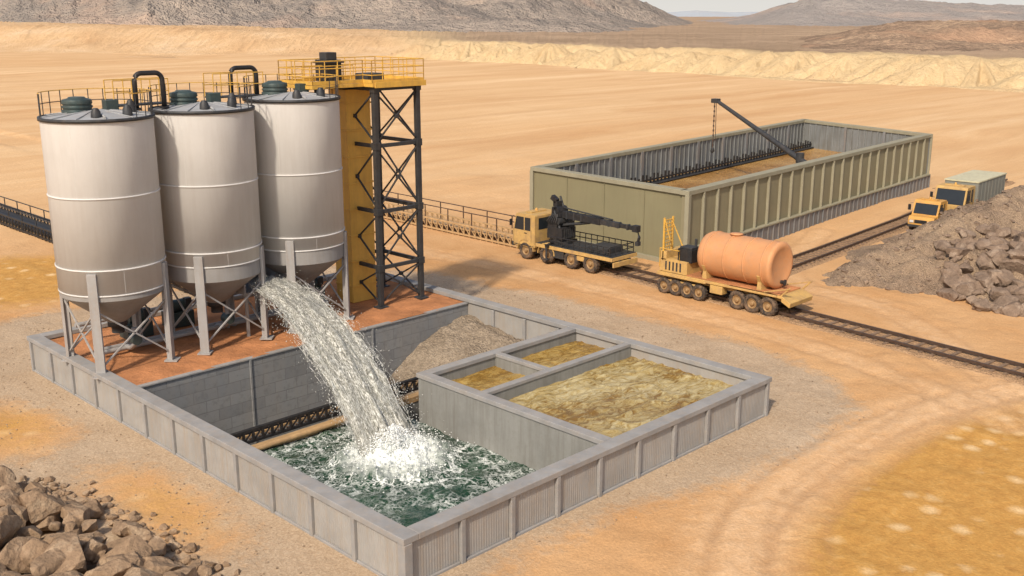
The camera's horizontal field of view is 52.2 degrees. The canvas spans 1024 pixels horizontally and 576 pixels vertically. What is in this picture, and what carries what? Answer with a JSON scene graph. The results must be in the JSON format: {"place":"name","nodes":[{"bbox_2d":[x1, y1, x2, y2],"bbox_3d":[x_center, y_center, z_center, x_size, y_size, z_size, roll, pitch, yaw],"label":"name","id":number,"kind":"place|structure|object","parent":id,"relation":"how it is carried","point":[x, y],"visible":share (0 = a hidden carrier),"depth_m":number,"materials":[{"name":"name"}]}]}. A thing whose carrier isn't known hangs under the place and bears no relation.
{"place":"outdoors","nodes":[
{"label":"outdoors","id":0,"kind":"place"},
{"bbox_2d":[50,277,462,384],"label":"platform floor","id":1,"kind":"structure","parent":0,"point":[141,365],"depth_m":47.00,"materials":[{"name":"orange concrete"}]},
{"bbox_2d":[37,88,180,379],"bbox_3d":[-16.476,-2.338,42.659,4.380,11.217,4.380,-14,20,-43],"label":"storage silo","id":2,"kind":"object","parent":1,"relation":"on","point":[102,184],"visible":0.97,"depth_m":40.94,"materials":[{"name":"paint"}]},
{"bbox_2d":[74,276,328,354],"bbox_3d":[-13.700,1.125,48.810,12.000,1.300,3.850,-14,20,-43],"label":"pump station","id":3,"kind":"object","parent":1,"relation":"on","point":[135,340],"visible":0.56,"depth_m":47.25,"materials":[{"name":"metal"}]},
{"bbox_2d":[148,82,274,354],"bbox_3d":[-13.188,-3.142,45.629,4.380,11.267,4.380,-14,20,-43],"label":"storage silo","id":4,"kind":"object","parent":1,"relation":"on","point":[208,185],"visible":0.88,"depth_m":43.86,"materials":[{"name":"paint"}]},
{"bbox_2d":[132,70,168,109],"bbox_3d":[-14.814,-8.090,42.652,1.600,1.550,0.400,-14,20,-43],"label":"vent pipe","id":5,"kind":"object","parent":4,"relation":"on","point":[137,74],"visible":0.94,"depth_m":42.50,"materials":[{"name":"black metal"}]},
{"bbox_2d":[103,64,353,106],"bbox_3d":[-12.198,-9.109,46.625,11.838,1.329,1.144,-14,20,-43],"label":"silo catwalk","id":6,"kind":"object","parent":4,"relation":"on","point":[213,84],"visible":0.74,"depth_m":45.99,"materials":[{"name":"metal"}]},
{"bbox_2d":[226,266,287,336],"bbox_3d":[-11.808,0.525,48.439,4.791,2.750,2.180,-14,20,-43],"label":"discharge chute","id":7,"kind":"object","parent":1,"relation":"on","point":[245,290],"visible":0.29,"depth_m":47.36,"materials":[{"name":"metal"}]},
{"bbox_2d":[242,73,354,332],"bbox_3d":[-10.006,-4.044,48.681,4.380,11.467,4.380,-14,20,-43],"label":"storage silo","id":8,"kind":"object","parent":1,"relation":"on","point":[299,173],"visible":0.83,"depth_m":46.83,"materials":[{"name":"paint"}]},
{"bbox_2d":[228,65,258,100],"bbox_3d":[-12.056,-9.194,46.968,1.700,1.600,0.400,-14,20,-43],"label":"vent pipe","id":9,"kind":"object","parent":8,"relation":"on","point":[244,67],"visible":0.66,"depth_m":46.81,"materials":[{"name":"black metal"}]},
{"bbox_2d":[278,52,428,309],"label":"lattice tower","id":10,"kind":"structure","parent":1,"relation":"on","point":[361,211],"depth_m":51.47,"materials":[{"name":"metal"}]},
{"bbox_2d":[250,420,327,444],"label":"basin floor","id":11,"kind":"structure","parent":0,"point":[289,432],"depth_m":46.56,"materials":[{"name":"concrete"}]},
{"bbox_2d":[137,302,468,444],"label":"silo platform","id":12,"kind":"structure","parent":11,"relation":"on","point":[231,397],"depth_m":45.51,"materials":[{"name":"concrete"}]},
{"bbox_2d":[230,377,418,449],"bbox_3d":[-7.294,5.979,42.845,12.840,2.730,1.910,-14,20,-43],"label":"conveyor belt","id":13,"kind":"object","parent":11,"relation":"on","point":[412,399],"visible":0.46,"depth_m":41.42,"materials":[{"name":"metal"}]},
{"bbox_2d":[26,272,771,575],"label":"basin wall","id":14,"kind":"structure","parent":11,"relation":"on","point":[378,543],"depth_m":35.26,"materials":[{"name":"concrete"}]},
{"bbox_2d":[327,315,522,419],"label":"gravel slope","id":15,"kind":"structure","parent":11,"relation":"on","point":[461,337],"depth_m":50.36,"materials":[{"name":"brown gravel"}]},
{"bbox_2d":[416,327,630,469],"bbox_3d":[2.910,5.450,42.158,9.240,4.103,9.890,-14,20,-43],"label":"settling tank","id":16,"kind":"object","parent":11,"relation":"on","point":[494,419],"visible":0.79,"depth_m":40.53,"materials":[{"name":"concrete"}]},
{"bbox_2d":[452,366,524,390],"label":"slurry pool","id":17,"kind":"structure","parent":16,"relation":"in","point":[487,378],"depth_m":43.04,"materials":[{"name":"liquid"}]},
{"bbox_2d":[521,341,605,367],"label":"slurry pool","id":18,"kind":"structure","parent":16,"relation":"in","point":[558,355],"depth_m":46.16,"materials":[{"name":"liquid"}]},
{"bbox_2d":[508,356,733,437],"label":"slurry pool","id":19,"kind":"structure","parent":16,"relation":"in","point":[615,399],"depth_m":41.11,"materials":[{"name":"liquid"}]},
{"bbox_2d":[0,0,693,32],"bbox_3d":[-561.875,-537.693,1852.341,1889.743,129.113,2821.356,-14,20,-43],"label":"mountain range","id":20,"kind":"structure","parent":0,"point":[575,16],"depth_m":684.75,"materials":[{"name":"stone"}]},
{"bbox_2d":[261,414,536,526],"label":"basin water","id":21,"kind":"structure","parent":0,"point":[410,498],"depth_m":37.66,"materials":[{"name":"green liquid"}]},
{"bbox_2d":[248,272,427,467],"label":"waterfall","id":22,"kind":"structure","parent":21,"relation":"on","point":[337,349],"depth_m":41.20,"materials":[{"name":"liquid"}]},
{"bbox_2d":[309,423,483,492],"bbox_3d":[-4.537,5.619,38.749,5.968,1.276,6.606,-14,20,-43],"label":"water splash","id":23,"kind":"object","parent":21,"relation":"on","point":[394,435],"visible":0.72,"depth_m":38.44,"materials":[{"name":"white liquid"}]},
{"bbox_2d":[0,52,1023,575],"bbox_3d":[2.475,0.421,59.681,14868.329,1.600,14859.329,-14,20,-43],"label":"desert ground","id":24,"kind":"structure","parent":0,"point":[908,464],"depth_m":49.02,"materials":[{"name":"sand"}]},
{"bbox_2d":[0,196,194,294],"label":"belt conveyor","id":25,"kind":"object","parent":24,"relation":"on","point":[12,216],"visible":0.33,"depth_m":77.30,"materials":[{"name":"black metal"}]},
{"bbox_2d":[0,465,240,575],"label":"boulder pile","id":26,"kind":"object","parent":24,"relation":"on","point":[31,511],"visible":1,"depth_m":30.19,"materials":[{"name":"beige stone"}]},
{"bbox_2d":[0,270,863,575],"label":"loose stones","id":27,"kind":"object","parent":24,"relation":"on","point":[310,546],"visible":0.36,"depth_m":39.44,"materials":[{"name":"brown stone"}]},
{"bbox_2d":[373,191,516,248],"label":"belt conveyor","id":28,"kind":"object","parent":24,"relation":"on","point":[473,228],"visible":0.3,"depth_m":76.25,"materials":[{"name":"metal"}]},
{"bbox_2d":[509,195,640,273],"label":"crane truck","id":29,"kind":"object","parent":24,"relation":"on","point":[549,235],"visible":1,"depth_m":66.52,"materials":[{"name":"yellow metal"}]},
{"bbox_2d":[530,119,932,261],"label":"open top tank","id":30,"kind":"object","parent":24,"relation":"on","point":[750,182],"visible":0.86,"depth_m":80.05,"materials":[{"name":"green metal"}]},
{"bbox_2d":[710,98,806,162],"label":"crane boom","id":31,"kind":"object","parent":30,"relation":"attached to","point":[798,157],"visible":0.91,"depth_m":83.03,"materials":[{"name":"metal"}]},
{"bbox_2d":[518,251,1023,384],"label":"railway track","id":32,"kind":"structure","parent":24,"relation":"on","point":[982,363],"depth_m":51.74,"materials":[{"name":"metal"}]},
{"bbox_2d":[656,216,812,315],"bbox_3d":[12.214,-1.329,57.708,2.550,4.368,8.647,-14,20,-43],"label":"tanker wagon","id":33,"kind":"object","parent":32,"relation":"on","point":[757,270],"visible":1,"depth_m":56.59,"materials":[{"name":"metal"}]},
{"bbox_2d":[790,179,1014,275],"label":"railway track","id":34,"kind":"structure","parent":24,"relation":"on","point":[823,253],"depth_m":72.53,"materials":[{"name":"metal"}]},
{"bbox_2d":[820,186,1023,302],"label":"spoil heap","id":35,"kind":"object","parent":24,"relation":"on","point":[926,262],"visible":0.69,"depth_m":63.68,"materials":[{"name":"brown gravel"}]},
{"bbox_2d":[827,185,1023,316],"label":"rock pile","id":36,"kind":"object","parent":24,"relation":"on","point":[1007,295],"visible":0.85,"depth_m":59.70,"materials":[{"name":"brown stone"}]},
{"bbox_2d":[907,196,947,229],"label":"orange utility truck","id":37,"kind":"object","parent":24,"relation":"on","point":[925,210],"visible":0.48,"depth_m":76.21,"materials":[{"name":"paint"}]},
{"bbox_2d":[930,170,1006,209],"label":"box truck","id":38,"kind":"object","parent":24,"relation":"on","point":[965,188],"visible":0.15,"depth_m":78.96,"materials":[{"name":"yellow metal"}]},
{"bbox_2d":[0,17,1023,92],"bbox_3d":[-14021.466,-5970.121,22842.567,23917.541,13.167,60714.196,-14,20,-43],"label":"sand embankment","id":39,"kind":"structure","parent":0,"point":[773,52],"depth_m":381.47,"materials":[{"name":"beige sand"}]},
{"bbox_2d":[667,10,757,16],"bbox_3d":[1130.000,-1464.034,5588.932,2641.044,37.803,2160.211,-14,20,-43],"label":"distant hills","id":40,"kind":"structure","parent":0,"point":[696,13],"depth_m":5057.26,"materials":[{"name":"grey stone"}]},
{"bbox_2d":[640,0,1023,11],"label":"sky","id":41,"kind":"structure","parent":0,"point":[666,5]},
{"bbox_2d":[699,0,1023,25],"bbox_3d":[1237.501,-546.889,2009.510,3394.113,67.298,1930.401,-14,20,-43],"label":"mountain ridge","id":42,"kind":"structure","parent":0,"point":[837,12],"depth_m":1211.28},
{"bbox_2d":[797,20,1023,50],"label":"brown hill","id":43,"kind":"structure","parent":0,"point":[966,35],"depth_m":355.42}
]}

